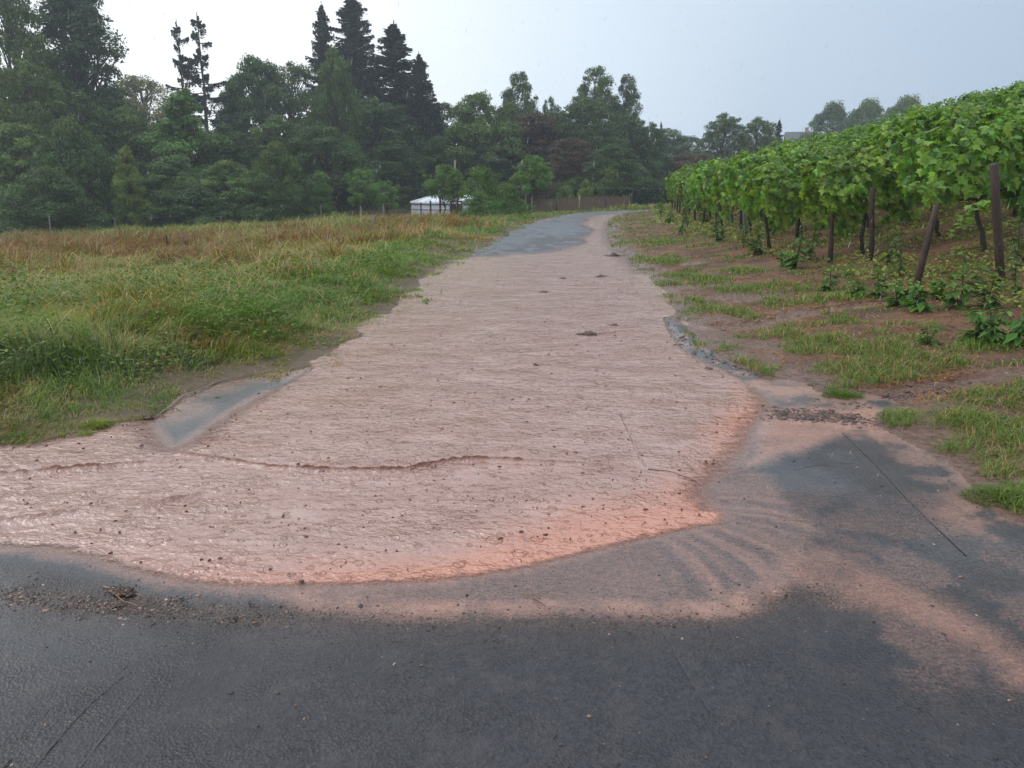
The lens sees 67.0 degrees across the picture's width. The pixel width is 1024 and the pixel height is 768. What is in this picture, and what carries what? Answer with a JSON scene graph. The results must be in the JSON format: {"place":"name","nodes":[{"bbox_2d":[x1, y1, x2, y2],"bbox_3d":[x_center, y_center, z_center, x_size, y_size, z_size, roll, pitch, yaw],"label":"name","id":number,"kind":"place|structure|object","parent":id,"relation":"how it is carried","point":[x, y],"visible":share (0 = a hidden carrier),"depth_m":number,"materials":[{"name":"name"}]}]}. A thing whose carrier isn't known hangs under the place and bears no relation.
{"place":"outdoors","nodes":[
{"label":"outdoors","id":0,"kind":"place"},
{"bbox_2d":[0,213,759,584],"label":"flood water","id":1,"kind":"structure","parent":0,"point":[118,481],"depth_m":4.71,"materials":[{"name":"brown liquid"}]},
{"bbox_2d":[0,236,764,574],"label":"floating debris","id":2,"kind":"object","parent":1,"relation":"on","point":[406,446],"visible":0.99,"depth_m":4.53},
{"bbox_2d":[0,372,1021,767],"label":"gravel","id":3,"kind":"structure","parent":0,"point":[104,604],"depth_m":3.00,"materials":[{"name":"grey gravel"}]},
{"bbox_2d":[0,210,1023,767],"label":"road","id":4,"kind":"structure","parent":0,"point":[336,682],"depth_m":2.78,"materials":[{"name":"grey asphalt"}]},
{"bbox_2d":[662,315,994,427],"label":"mud clods","id":5,"kind":"object","parent":4,"relation":"on","point":[823,414],"visible":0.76,"depth_m":5.59,"materials":[{"name":"brown soil"}]},
{"bbox_2d":[0,195,1023,525],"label":"ground","id":6,"kind":"structure","parent":0,"point":[796,373],"depth_m":8.21,"materials":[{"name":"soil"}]},
{"bbox_2d":[0,119,68,215],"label":"broadleaf tree","id":7,"kind":"object","parent":6,"relation":"on","point":[25,149],"visible":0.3,"depth_m":48.70,"materials":[{"name":"green plant"}]},
{"bbox_2d":[0,0,77,140],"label":"broadleaf tree","id":8,"kind":"object","parent":6,"relation":"on","point":[18,42],"visible":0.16,"depth_m":57.14,"materials":[{"name":"green plant"}]},
{"bbox_2d":[0,57,94,218],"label":"broadleaf tree","id":9,"kind":"object","parent":6,"relation":"on","point":[39,86],"visible":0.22,"depth_m":51.98,"materials":[{"name":"green plant"}]},
{"bbox_2d":[0,164,115,233],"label":"shrub","id":10,"kind":"object","parent":6,"relation":"on","point":[75,209],"visible":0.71,"depth_m":43.82,"materials":[{"name":"green plant"}]},
{"bbox_2d":[18,116,130,228],"bbox_3d":[-26.493,-12.321,48.590,7.437,8.736,7.258,3,15,12],"label":"shrub","id":11,"kind":"object","parent":6,"relation":"on","point":[65,144],"visible":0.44,"depth_m":47.17,"materials":[{"name":"green plant"}]},
{"bbox_2d":[31,0,139,159],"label":"ivy clad tree","id":12,"kind":"object","parent":6,"relation":"on","point":[85,30],"visible":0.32,"depth_m":60.18,"materials":[{"name":"green plant"}]},
{"bbox_2d":[49,89,147,199],"bbox_3d":[-30.305,-15.596,55.756,8.364,10.686,8.643,-7,16,-24],"label":"broadleaf tree","id":13,"kind":"object","parent":6,"relation":"on","point":[105,128],"visible":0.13,"depth_m":54.48,"materials":[{"name":"green plant"}]},
{"bbox_2d":[88,106,162,198],"bbox_3d":[-28.389,-15.931,58.414,6.779,9.395,7.662,2,15,9],"label":"broadleaf tree","id":14,"kind":"object","parent":6,"relation":"on","point":[131,135],"visible":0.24,"depth_m":56.04,"materials":[{"name":"green plant"}]},
{"bbox_2d":[108,145,167,228],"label":"shrub","id":15,"kind":"object","parent":6,"relation":"on","point":[126,177],"visible":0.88,"depth_m":47.17,"materials":[{"name":"green plant"}]},
{"bbox_2d":[116,74,180,197],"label":"broadleaf tree","id":16,"kind":"object","parent":6,"relation":"on","point":[133,85],"visible":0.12,"depth_m":88.03,"materials":[{"name":"green plant"}]},
{"bbox_2d":[156,21,203,150],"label":"spruce tree","id":17,"kind":"object","parent":6,"relation":"on","point":[175,33],"visible":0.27,"depth_m":67.08,"materials":[{"name":"green plant"}]},
{"bbox_2d":[124,180,236,228],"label":"shrub","id":18,"kind":"object","parent":6,"relation":"on","point":[184,189],"visible":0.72,"depth_m":47.63,"materials":[{"name":"green plant"}]},
{"bbox_2d":[140,153,222,225],"bbox_3d":[-22.189,-12.211,50.667,6.083,5.620,6.720,3,15,10],"label":"shrub","id":19,"kind":"object","parent":6,"relation":"on","point":[166,176],"visible":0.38,"depth_m":49.47,"materials":[{"name":"green plant"}]},
{"bbox_2d":[138,87,237,202],"bbox_3d":[-23.237,-15.999,56.430,9.018,10.523,8.926,1,15,5],"label":"willow tree","id":20,"kind":"object","parent":6,"relation":"on","point":[176,133],"visible":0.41,"depth_m":54.55,"materials":[{"name":"green plant"}]},
{"bbox_2d":[0,240,403,390],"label":"meadow herbs","id":21,"kind":"object","parent":6,"relation":"on","point":[95,297],"visible":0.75,"depth_m":9.14,"materials":[{"name":"green plant"}]},
{"bbox_2d":[177,12,244,147],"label":"spruce tree","id":22,"kind":"object","parent":6,"relation":"on","point":[209,88],"visible":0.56,"depth_m":67.56,"materials":[{"name":"green plant"}]},
{"bbox_2d":[0,213,440,348],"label":"straw stalks","id":23,"kind":"object","parent":6,"relation":"on","point":[186,271],"visible":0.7,"depth_m":11.34,"materials":[{"name":"beige plant"}]},
{"bbox_2d":[188,158,262,216],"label":"shrub","id":24,"kind":"object","parent":6,"relation":"on","point":[228,183],"visible":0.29,"depth_m":50.23,"materials":[{"name":"green plant"}]},
{"bbox_2d":[189,121,279,204],"bbox_3d":[-21.160,-15.284,57.823,8.230,8.280,8.505,3,15,12],"label":"broadleaf tree","id":25,"kind":"object","parent":6,"relation":"on","point":[240,149],"visible":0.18,"depth_m":56.49,"materials":[{"name":"green plant"}]},
{"bbox_2d":[207,183,312,224],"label":"shrub","id":26,"kind":"object","parent":6,"relation":"on","point":[234,206],"visible":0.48,"depth_m":49.20,"materials":[{"name":"green plant"}]},
{"bbox_2d":[216,52,314,171],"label":"broadleaf tree","id":27,"kind":"object","parent":6,"relation":"on","point":[269,86],"visible":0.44,"depth_m":68.15,"materials":[{"name":"green plant"}]},
{"bbox_2d":[240,140,316,223],"bbox_3d":[-16.120,-12.672,51.411,5.706,6.969,5.568,4,15,17],"label":"shrub","id":28,"kind":"object","parent":6,"relation":"on","point":[282,160],"visible":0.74,"depth_m":50.29,"materials":[{"name":"green plant"}]},
{"bbox_2d":[232,114,334,189],"bbox_3d":[-18.022,-16.246,59.969,9.434,8.951,9.749,-7,16,-25],"label":"broadleaf tree","id":29,"kind":"object","parent":6,"relation":"on","point":[276,127],"visible":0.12,"depth_m":58.22,"materials":[{"name":"green plant"}]},
{"bbox_2d":[252,60,332,140],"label":"broadleaf tree","id":30,"kind":"object","parent":6,"relation":"on","point":[305,96],"visible":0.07,"depth_m":72.17,"materials":[{"name":"green plant"}]},
{"bbox_2d":[303,170,339,217],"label":"tree","id":31,"kind":"object","parent":6,"relation":"on","point":[321,190],"visible":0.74,"depth_m":52.09,"materials":[{"name":"green plant"}]},
{"bbox_2d":[304,3,347,124],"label":"fir tree","id":32,"kind":"object","parent":6,"relation":"on","point":[320,26],"visible":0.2,"depth_m":73.89,"materials":[{"name":"green plant"}]},
{"bbox_2d":[281,125,383,215],"bbox_3d":[-13.213,-15.323,57.685,7.698,7.603,8.701,-10,18,-34],"label":"broadleaf tree","id":33,"kind":"object","parent":6,"relation":"on","point":[345,154],"visible":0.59,"depth_m":56.55,"materials":[{"name":"green plant"}]},
{"bbox_2d":[303,44,365,179],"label":"broadleaf tree","id":34,"kind":"object","parent":6,"relation":"on","point":[336,95],"visible":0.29,"depth_m":65.26,"materials":[{"name":"green plant"}]},
{"bbox_2d":[0,201,681,444],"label":"meadow grass","id":35,"kind":"structure","parent":6,"relation":"on","point":[108,332],"depth_m":10.83,"materials":[{"name":"green plant"}]},
{"bbox_2d":[308,0,392,136],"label":"fir tree","id":36,"kind":"object","parent":6,"relation":"on","point":[360,46],"visible":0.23,"depth_m":76.91,"materials":[{"name":"green plant"}]},
{"bbox_2d":[344,168,381,214],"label":"tree","id":37,"kind":"object","parent":6,"relation":"on","point":[364,195],"visible":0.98,"depth_m":51.99,"materials":[{"name":"green plant"}]},
{"bbox_2d":[313,96,427,213],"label":"broadleaf tree","id":38,"kind":"object","parent":6,"relation":"on","point":[373,110],"visible":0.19,"depth_m":69.00,"materials":[{"name":"green plant"}]},
{"bbox_2d":[373,180,399,215],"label":"tree","id":39,"kind":"object","parent":6,"relation":"on","point":[381,197],"visible":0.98,"depth_m":52.25,"materials":[{"name":"green plant"}]},
{"bbox_2d":[329,20,451,180],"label":"fir tree","id":40,"kind":"object","parent":6,"relation":"on","point":[394,39],"visible":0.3,"depth_m":73.91,"materials":[{"name":"green plant"}]},
{"bbox_2d":[350,140,431,213],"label":"broadleaf tree","id":41,"kind":"object","parent":6,"relation":"on","point":[398,153],"visible":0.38,"depth_m":66.23,"materials":[{"name":"green plant"}]},
{"bbox_2d":[392,51,465,173],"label":"fir tree","id":42,"kind":"object","parent":6,"relation":"on","point":[426,115],"visible":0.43,"depth_m":72.04,"materials":[{"name":"green plant"}]},
{"bbox_2d":[404,135,476,198],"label":"broadleaf tree","id":43,"kind":"object","parent":6,"relation":"on","point":[434,148],"visible":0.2,"depth_m":67.75,"materials":[{"name":"green plant"}]},
{"bbox_2d":[422,164,458,212],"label":"orchard tree","id":44,"kind":"object","parent":6,"relation":"on","point":[433,187],"visible":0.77,"depth_m":45.10,"materials":[{"name":"green plant"}]},
{"bbox_2d":[410,195,490,216],"bbox_3d":[-4.311,-12.515,54.606,5.767,2.270,5.767,-3,15,-11],"label":"yurt","id":45,"kind":"object","parent":6,"relation":"on","point":[424,201],"visible":0.24,"depth_m":52.25,"materials":[{"name":"white fabric"}]},
{"bbox_2d":[440,170,468,213],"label":"orchard tree","id":46,"kind":"object","parent":6,"relation":"on","point":[450,181],"visible":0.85,"depth_m":44.73,"materials":[{"name":"green plant"}]},
{"bbox_2d":[455,190,503,217],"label":"shrub","id":47,"kind":"object","parent":6,"relation":"on","point":[476,200],"visible":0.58,"depth_m":33.89,"materials":[{"name":"green plant"}]},
{"bbox_2d":[439,90,525,209],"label":"willow tree","id":48,"kind":"object","parent":6,"relation":"on","point":[474,131],"visible":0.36,"depth_m":67.28,"materials":[{"name":"green plant"}]},
{"bbox_2d":[457,164,515,215],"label":"shrub","id":49,"kind":"object","parent":6,"relation":"on","point":[484,176],"visible":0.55,"depth_m":36.49,"materials":[{"name":"green plant"}]},
{"bbox_2d":[453,141,547,202],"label":"broadleaf tree","id":50,"kind":"object","parent":6,"relation":"on","point":[498,161],"visible":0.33,"depth_m":67.33,"materials":[{"name":"green plant"}]},
{"bbox_2d":[485,101,544,189],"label":"broadleaf tree","id":51,"kind":"object","parent":6,"relation":"on","point":[510,110],"visible":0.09,"depth_m":73.00,"materials":[{"name":"green plant"}]},
{"bbox_2d":[494,181,539,214],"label":"shrub","id":52,"kind":"object","parent":6,"relation":"on","point":[513,197],"visible":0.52,"depth_m":39.58,"materials":[{"name":"green plant"}]},
{"bbox_2d":[498,71,539,130],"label":"poplar tree","id":53,"kind":"object","parent":6,"relation":"on","point":[509,95],"visible":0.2,"depth_m":74.78,"materials":[{"name":"green plant"}]},
{"bbox_2d":[495,110,566,204],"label":"plum tree","id":54,"kind":"object","parent":6,"relation":"on","point":[544,125],"visible":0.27,"depth_m":71.05,"materials":[{"name":"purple plant"}]},
{"bbox_2d":[509,154,553,204],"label":"orchard tree","id":55,"kind":"object","parent":6,"relation":"on","point":[528,181],"visible":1,"depth_m":45.98,"materials":[{"name":"green plant"}]},
{"bbox_2d":[531,197,578,212],"bbox_3d":[2.808,-11.093,49.019,0.188,1.586,5.671,10,18,35],"label":"paling fence","id":56,"kind":"object","parent":6,"relation":"on","point":[561,204],"visible":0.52,"depth_m":48.83,"materials":[{"name":"wood"}]},
{"bbox_2d":[537,137,603,199],"bbox_3d":[5.244,-17.626,65.513,7.426,6.331,6.355,-5,15,-20],"label":"plum tree","id":57,"kind":"object","parent":6,"relation":"on","point":[572,159],"visible":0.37,"depth_m":64.08,"materials":[{"name":"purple plant"}]},
{"bbox_2d":[542,97,636,176],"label":"broadleaf tree","id":58,"kind":"object","parent":6,"relation":"on","point":[599,128],"visible":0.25,"depth_m":71.02,"materials":[{"name":"green plant"}]},
{"bbox_2d":[567,65,622,149],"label":"poplar tree","id":59,"kind":"object","parent":6,"relation":"on","point":[602,83],"visible":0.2,"depth_m":78.49,"materials":[{"name":"green plant"}]},
{"bbox_2d":[578,193,631,209],"bbox_3d":[6.443,-12.205,53.114,5.791,1.689,0.178,-14,20,-43],"label":"paling fence","id":60,"kind":"object","parent":6,"relation":"on","point":[584,203],"visible":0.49,"depth_m":52.87,"materials":[{"name":"wood"}]},
{"bbox_2d":[563,142,652,205],"bbox_3d":[8.047,-16.439,62.038,7.317,5.638,7.561,12,19,39],"label":"broadleaf tree","id":61,"kind":"object","parent":6,"relation":"on","point":[629,176],"visible":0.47,"depth_m":60.83,"materials":[{"name":"green plant"}]},
{"bbox_2d":[596,167,624,206],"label":"shrub","id":62,"kind":"object","parent":6,"relation":"on","point":[612,175],"visible":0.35,"depth_m":58.64,"materials":[{"name":"green plant"}]},
{"bbox_2d":[607,73,642,146],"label":"poplar tree","id":63,"kind":"object","parent":6,"relation":"on","point":[629,100],"visible":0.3,"depth_m":78.61,"materials":[{"name":"green plant"}]},
{"bbox_2d":[595,112,665,194],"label":"broadleaf tree","id":64,"kind":"object","parent":6,"relation":"on","point":[637,135],"visible":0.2,"depth_m":75.21,"materials":[{"name":"green plant"}]},
{"bbox_2d":[605,187,673,206],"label":"clipped hedge","id":65,"kind":"object","parent":6,"relation":"on","point":[639,195],"visible":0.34,"depth_m":57.08,"materials":[{"name":"green plant"}]},
{"bbox_2d":[634,121,674,186],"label":"broadleaf tree","id":66,"kind":"object","parent":6,"relation":"on","point":[659,141],"visible":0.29,"depth_m":77.63,"materials":[{"name":"green plant"}]},
{"bbox_2d":[653,128,694,161],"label":"broadleaf tree","id":67,"kind":"object","parent":6,"relation":"on","point":[674,142],"visible":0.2,"depth_m":93.95,"materials":[{"name":"green plant"}]},
{"bbox_2d":[661,153,718,187],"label":"plum tree","id":68,"kind":"object","parent":6,"relation":"on","point":[680,160],"visible":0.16,"depth_m":79.11,"materials":[{"name":"green plant"}]},
{"bbox_2d":[686,157,725,199],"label":"grapevine","id":69,"kind":"object","parent":6,"relation":"on","point":[693,184],"visible":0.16,"depth_m":25.31,"materials":[{"name":"green plant"}]},
{"bbox_2d":[697,161,733,222],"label":"grapevine","id":70,"kind":"object","parent":6,"relation":"on","point":[704,189],"visible":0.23,"depth_m":22.88,"materials":[{"name":"green plant"}]},
{"bbox_2d":[689,112,752,161],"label":"walnut tree","id":71,"kind":"object","parent":6,"relation":"on","point":[722,126],"visible":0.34,"depth_m":86.91,"materials":[{"name":"green plant"}]},
{"bbox_2d":[708,148,775,230],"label":"grapevine","id":72,"kind":"object","parent":6,"relation":"on","point":[721,180],"visible":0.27,"depth_m":20.46,"materials":[{"name":"green plant"}]},
{"bbox_2d":[731,116,782,156],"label":"walnut tree","id":73,"kind":"object","parent":6,"relation":"on","point":[767,131],"visible":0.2,"depth_m":88.47,"materials":[{"name":"green plant"}]},
{"bbox_2d":[725,137,809,235],"bbox_3d":[6.072,-4.478,18.144,1.839,2.361,1.708,-10,16,3],"label":"grapevine","id":74,"kind":"object","parent":6,"relation":"on","point":[743,185],"visible":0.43,"depth_m":17.69,"materials":[{"name":"green plant"}]},
{"bbox_2d":[749,156,842,240],"bbox_3d":[5.920,-3.680,15.845,1.851,1.963,1.448,-10,15,3],"label":"grapevine","id":75,"kind":"object","parent":6,"relation":"on","point":[782,203],"visible":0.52,"depth_m":15.55,"materials":[{"name":"green plant"}]},
{"bbox_2d":[784,230,807,269],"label":"weed","id":76,"kind":"object","parent":6,"relation":"on","point":[791,263],"visible":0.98,"depth_m":13.17,"materials":[{"name":"green plant"}]},
{"bbox_2d":[607,196,1023,513],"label":"turf","id":77,"kind":"structure","parent":6,"relation":"on","point":[905,415],"depth_m":7.38,"materials":[{"name":"green plant"}]},
{"bbox_2d":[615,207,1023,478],"bbox_3d":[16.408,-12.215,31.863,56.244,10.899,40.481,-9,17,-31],"label":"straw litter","id":78,"kind":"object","parent":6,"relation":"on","point":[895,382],"visible":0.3,"depth_m":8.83,"materials":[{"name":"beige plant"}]},
{"bbox_2d":[782,142,856,212],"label":"grapevine","id":79,"kind":"object","parent":6,"relation":"on","point":[817,157],"visible":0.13,"depth_m":17.46,"materials":[{"name":"green plant"}]},
{"bbox_2d":[799,99,860,140],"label":"broadleaf tree","id":80,"kind":"object","parent":6,"relation":"on","point":[834,112],"visible":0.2,"depth_m":120.17,"materials":[{"name":"green plant"}]},
{"bbox_2d":[651,195,1023,310],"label":"ground cover","id":81,"kind":"object","parent":6,"relation":"on","point":[1007,299],"visible":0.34,"depth_m":12.38,"materials":[{"name":"green plant"}]},
{"bbox_2d":[818,131,898,230],"bbox_3d":[7.171,-3.954,15.645,1.848,2.053,1.588,-14,13,0],"label":"grapevine","id":82,"kind":"object","parent":6,"relation":"on","point":[885,134],"visible":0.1,"depth_m":15.76,"materials":[{"name":"green plant"}]},
{"bbox_2d":[798,135,922,254],"bbox_3d":[6.115,-3.192,13.468,1.849,2.150,2.030,-11,14,2],"label":"grapevine","id":83,"kind":"object","parent":6,"relation":"on","point":[846,183],"visible":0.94,"depth_m":13.12,"materials":[{"name":"green plant"}]},
{"bbox_2d":[838,95,891,129],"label":"broadleaf tree","id":84,"kind":"object","parent":6,"relation":"on","point":[871,110],"visible":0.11,"depth_m":121.64,"materials":[{"name":"green plant"}]},
{"bbox_2d":[868,188,874,260],"bbox_3d":[5.957,-2.457,12.820,0.219,1.550,0.094,0,14,0],"label":"vineyard post","id":85,"kind":"object","parent":6,"relation":"on","point":[871,222],"visible":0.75,"depth_m":12.75,"materials":[{"name":"brown wood"}]},
{"bbox_2d":[880,280,920,305],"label":"weed","id":86,"kind":"object","parent":6,"relation":"on","point":[900,294],"visible":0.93,"depth_m":9.21,"materials":[{"name":"green plant"}]},
{"bbox_2d":[879,93,922,118],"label":"broadleaf tree","id":87,"kind":"object","parent":6,"relation":"on","point":[906,101],"visible":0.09,"depth_m":123.76,"materials":[{"name":"green plant"}]},
{"bbox_2d":[900,281,941,312],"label":"weed","id":88,"kind":"object","parent":6,"relation":"on","point":[921,305],"visible":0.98,"depth_m":8.77,"materials":[{"name":"green plant"}]},
{"bbox_2d":[914,205,939,284],"bbox_3d":[5.492,-1.659,10.341,0.252,1.431,0.102,0,14,0],"label":"vineyard post","id":89,"kind":"object","parent":6,"relation":"on","point":[926,246],"visible":0.72,"depth_m":10.26,"materials":[{"name":"brown wood"}]},
{"bbox_2d":[866,101,992,235],"bbox_3d":[7.365,-3.619,13.471,1.857,2.431,1.762,-13,13,7],"label":"grapevine","id":90,"kind":"object","parent":6,"relation":"on","point":[930,113],"visible":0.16,"depth_m":13.15,"materials":[{"name":"green plant"}]},
{"bbox_2d":[894,103,1023,252],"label":"grapevine","id":91,"kind":"object","parent":6,"relation":"on","point":[958,173],"visible":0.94,"depth_m":10.88,"materials":[{"name":"green plant"}]},
{"bbox_2d":[939,251,990,309],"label":"weed","id":92,"kind":"object","parent":6,"relation":"on","point":[950,300],"visible":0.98,"depth_m":8.69,"materials":[{"name":"green plant"}]},
{"bbox_2d":[955,307,1006,340],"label":"weed","id":93,"kind":"object","parent":6,"relation":"on","point":[978,327],"visible":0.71,"depth_m":7.30,"materials":[{"name":"green plant"}]},
{"bbox_2d":[946,82,1023,129],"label":"grapevine","id":94,"kind":"object","parent":6,"relation":"on","point":[1008,99],"visible":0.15,"depth_m":15.53,"materials":[{"name":"green plant"}]},
{"bbox_2d":[955,481,1021,508],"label":"grass tuft","id":95,"kind":"object","parent":6,"relation":"on","point":[981,490],"visible":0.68,"depth_m":4.08,"materials":[{"name":"green plant"}]},
{"bbox_2d":[971,266,1010,307],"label":"weed","id":96,"kind":"object","parent":6,"relation":"on","point":[993,297],"visible":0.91,"depth_m":8.56,"materials":[{"name":"green plant"}]},
{"bbox_2d":[978,300,1008,346],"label":"weed","id":97,"kind":"object","parent":6,"relation":"on","point":[993,335],"visible":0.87,"depth_m":7.06,"materials":[{"name":"green plant"}]},
{"bbox_2d":[990,163,1005,282],"bbox_3d":[6.065,-1.804,9.640,0.485,1.839,0.106,0,14,0],"label":"vineyard post","id":98,"kind":"object","parent":6,"relation":"on","point":[996,219],"visible":0.77,"depth_m":9.55,"materials":[{"name":"wood"}]},
{"bbox_2d":[945,200,990,238],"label":"vine shoot","id":99,"kind":"object","parent":98,"relation":"attached to","point":[984,204],"visible":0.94,"depth_m":9.92,"materials":[{"name":"green plant"}]},
{"bbox_2d":[995,311,1023,346],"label":"weed","id":100,"kind":"object","parent":6,"relation":"on","point":[1015,334],"visible":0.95,"depth_m":6.95,"materials":[{"name":"green plant"}]},
{"bbox_2d":[1003,199,1023,265],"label":"weed","id":101,"kind":"object","parent":6,"relation":"on","point":[1019,233],"visible":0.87,"depth_m":10.32,"materials":[{"name":"green plant"}]},
{"bbox_2d":[0,0,1023,155],"label":"sky","id":102,"kind":"structure","parent":0,"point":[659,57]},
{"bbox_2d":[3,0,1023,557],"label":"rain","id":103,"kind":"object","parent":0,"point":[521,162],"visible":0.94,"depth_m":7.45,"materials":[{"name":"liquid"}]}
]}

